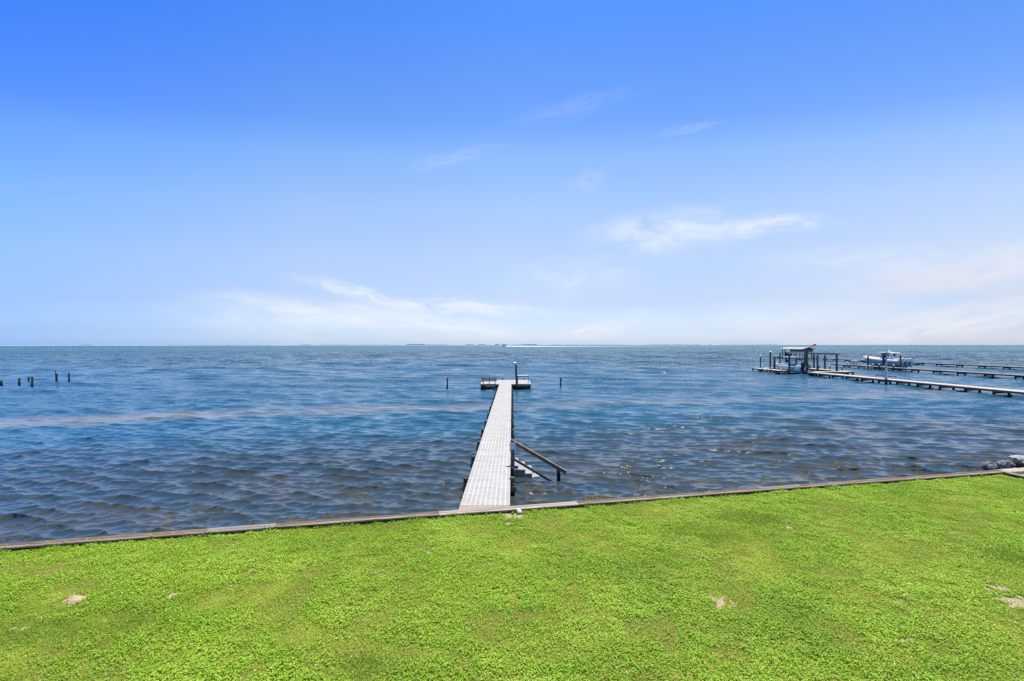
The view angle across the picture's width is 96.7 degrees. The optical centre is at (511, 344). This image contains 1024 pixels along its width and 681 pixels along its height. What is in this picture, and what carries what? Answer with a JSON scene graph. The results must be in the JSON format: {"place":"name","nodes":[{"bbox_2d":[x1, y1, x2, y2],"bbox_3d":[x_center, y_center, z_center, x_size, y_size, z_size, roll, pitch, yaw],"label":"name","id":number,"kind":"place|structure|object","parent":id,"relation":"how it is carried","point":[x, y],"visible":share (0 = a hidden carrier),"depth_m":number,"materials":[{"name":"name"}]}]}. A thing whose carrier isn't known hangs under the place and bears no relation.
{"place":"outdoors","nodes":[
{"label":"outdoors","id":0,"kind":"place"},
{"bbox_2d":[0,345,252,345],"bbox_3d":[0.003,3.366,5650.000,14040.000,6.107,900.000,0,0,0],"label":"shore","id":1,"kind":"structure","parent":0,"point":[126,345],"depth_m":5223.79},
{"bbox_2d":[406,344,778,344],"bbox_3d":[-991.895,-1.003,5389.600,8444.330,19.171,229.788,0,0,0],"label":"wood","id":2,"kind":"object","parent":1,"relation":"on","point":[649,344],"visible":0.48,"depth_m":5355.33,"materials":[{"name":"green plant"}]},
{"bbox_2d":[0,344,1023,543],"bbox_3d":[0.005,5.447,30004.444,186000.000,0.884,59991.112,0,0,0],"label":"water","id":3,"kind":"structure","parent":0,"point":[113,440],"depth_m":30.60,"materials":[{"name":"blue liquid"}]},
{"bbox_2d":[459,378,530,509],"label":"pier","id":4,"kind":"structure","parent":3,"relation":"in","point":[489,482],"depth_m":19.32,"materials":[{"name":"grey wood"}]},
{"bbox_2d":[481,378,496,383],"bbox_3d":[-2.802,4.510,55.764,1.879,1.185,0.558,0,0,0],"label":"bench","id":5,"kind":"object","parent":4,"relation":"on","point":[488,379],"visible":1,"depth_m":55.55,"materials":[{"name":"grey wood"}]},
{"bbox_2d":[510,439,566,480],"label":"water steps","id":6,"kind":"structure","parent":4,"relation":"attached to","point":[525,470],"depth_m":18.16,"materials":[{"name":"grey wood"}]},
{"bbox_2d":[510,443,515,476],"bbox_3d":[0.033,5.356,18.151,0.235,2.929,0.173,0,0,0],"label":"sign post","id":7,"kind":"object","parent":3,"relation":"in","point":[512,448],"visible":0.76,"depth_m":18.09,"materials":[{"name":"blue metal"}]},
{"bbox_2d":[514,362,517,389],"bbox_3d":[0.468,4.354,55.397,0.589,4.535,0.385,0,0,0],"label":"lamp post","id":8,"kind":"object","parent":3,"relation":"in","point":[516,378],"visible":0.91,"depth_m":55.33,"materials":[{"name":"black metal"}]},
{"bbox_2d":[500,346,660,346],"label":"wake","id":9,"kind":"object","parent":3,"relation":"on","point":[583,346],"visible":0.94,"depth_m":1334.90,"materials":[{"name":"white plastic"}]},
{"bbox_2d":[752,365,785,374],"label":"finger dock","id":10,"kind":"object","parent":3,"relation":"in","point":[780,371],"visible":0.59,"depth_m":87.61,"materials":[{"name":"grey wood"}]},
{"bbox_2d":[769,351,770,368],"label":"tall pile","id":11,"kind":"object","parent":3,"relation":"in","point":[769,359],"visible":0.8,"depth_m":90.92,"materials":[{"name":"wood"}]},
{"bbox_2d":[761,352,807,374],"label":"boat lift","id":12,"kind":"object","parent":3,"relation":"in","point":[805,357],"visible":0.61,"depth_m":83.54,"materials":[{"name":"black metal"}]},
{"bbox_2d":[776,355,805,373],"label":"console boat","id":13,"kind":"object","parent":12,"relation":"on","point":[797,368],"visible":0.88,"depth_m":84.34,"materials":[{"name":"white plastic"}]},
{"bbox_2d":[781,347,814,359],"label":"boathouse","id":14,"kind":"object","parent":3,"relation":"in","point":[805,349],"visible":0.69,"depth_m":167.51,"materials":[{"name":"white metal"}]},
{"bbox_2d":[786,352,839,373],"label":"boat lift","id":15,"kind":"object","parent":3,"relation":"in","point":[817,360],"visible":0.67,"depth_m":88.38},
{"bbox_2d":[811,371,849,374],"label":"finger dock","id":16,"kind":"object","parent":3,"relation":"in","point":[843,372],"visible":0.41,"depth_m":80.92,"materials":[{"name":"grey wood"}]},
{"bbox_2d":[808,365,854,374],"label":"finger dock","id":17,"kind":"object","parent":3,"relation":"in","point":[829,369],"visible":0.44,"depth_m":86.54,"materials":[{"name":"grey wood"}]},
{"bbox_2d":[882,349,887,383],"bbox_3d":[51.042,3.707,62.300,0.710,6.137,0.340,0,0,0],"label":"light pole","id":18,"kind":"object","parent":3,"relation":"in","point":[886,376],"visible":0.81,"depth_m":62.22,"materials":[{"name":"white metal"}]},
{"bbox_2d":[867,355,906,370],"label":"boat lift","id":19,"kind":"object","parent":3,"relation":"in","point":[883,359],"visible":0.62,"depth_m":98.56,"materials":[{"name":"black metal"}]},
{"bbox_2d":[863,350,912,367],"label":"hardtop fishing boat","id":20,"kind":"object","parent":19,"relation":"on","point":[891,361],"visible":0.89,"depth_m":99.73,"materials":[{"name":"white plastic"}]},
{"bbox_2d":[794,358,1023,368],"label":"neighbouring pier","id":21,"kind":"structure","parent":3,"relation":"in","point":[979,366],"depth_m":109.23,"materials":[{"name":"grey wood"}]},
{"bbox_2d":[807,372,1023,394],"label":"neighbouring pier","id":22,"kind":"structure","parent":3,"relation":"in","point":[966,388],"depth_m":57.01,"materials":[{"name":"grey wood"}]},
{"bbox_2d":[831,362,1023,378],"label":"neighbouring pier","id":23,"kind":"structure","parent":3,"relation":"in","point":[893,368],"depth_m":84.57,"materials":[{"name":"grey wood"}]},
{"bbox_2d":[982,461,993,469],"bbox_3d":[20.696,5.304,19.803,0.578,0.473,0.274,-41,17,-13],"label":"shore rock","id":24,"kind":"object","parent":3,"relation":"in","point":[985,465],"visible":0.58,"depth_m":19.70,"materials":[{"name":"grey stone"}]},
{"bbox_2d":[988,464,996,469],"bbox_3d":[20.437,5.191,19.358,0.291,0.281,0.373,0,0,27],"label":"shore rock","id":25,"kind":"object","parent":3,"relation":"in","point":[992,466],"visible":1,"depth_m":19.27,"materials":[{"name":"grey stone"}]},
{"bbox_2d":[996,460,1010,467],"bbox_3d":[21.235,5.155,19.667,0.534,0.355,0.350,0,0,-11],"label":"shore rock","id":26,"kind":"object","parent":3,"relation":"on","point":[1004,463],"visible":1,"depth_m":19.55,"materials":[{"name":"grey stone"}]},
{"bbox_2d":[1004,472,1023,478],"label":"return wall","id":27,"kind":"structure","parent":3,"relation":"in","point":[1014,475],"depth_m":16.82,"materials":[{"name":"grey concrete"}]},
{"bbox_2d":[1012,461,1023,467],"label":"shore rock","id":28,"kind":"object","parent":3,"relation":"on","point":[1019,466],"visible":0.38,"depth_m":19.82,"materials":[{"name":"grey stone"}]},
{"bbox_2d":[1008,455,1023,464],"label":"shore rock","id":29,"kind":"object","parent":28,"relation":"on","point":[1017,459],"visible":1,"depth_m":19.75,"materials":[{"name":"white stone"}]},
{"bbox_2d":[0,473,1023,680],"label":"lawn","id":30,"kind":"structure","parent":0,"point":[721,601],"depth_m":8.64,"materials":[{"name":"green plant"}]},
{"bbox_2d":[64,595,86,603],"bbox_3d":[-8.459,4.899,8.772,0.380,0.118,0.320,0,0,-23],"label":"sand mound","id":31,"kind":"object","parent":30,"relation":"on","point":[73,598],"visible":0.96,"depth_m":8.74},
{"bbox_2d":[0,470,1005,550],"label":"seawall","id":32,"kind":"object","parent":30,"relation":"on","point":[218,530],"visible":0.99,"depth_m":12.98,"materials":[{"name":"grey concrete"}]},
{"bbox_2d":[0,0,1023,344],"label":"sky","id":33,"kind":"structure","parent":0,"point":[173,172],"materials":[{"name":"blue"}]},
{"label":"neighbouring lawn","id":34,"kind":"structure","parent":0,"visible":0},
{"bbox_2d":[997,468,1023,475],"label":"concrete edging","id":35,"kind":"object","parent":34,"relation":"on","point":[1017,470],"visible":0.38,"depth_m":17.39,"materials":[{"name":"white concrete"}]}
]}

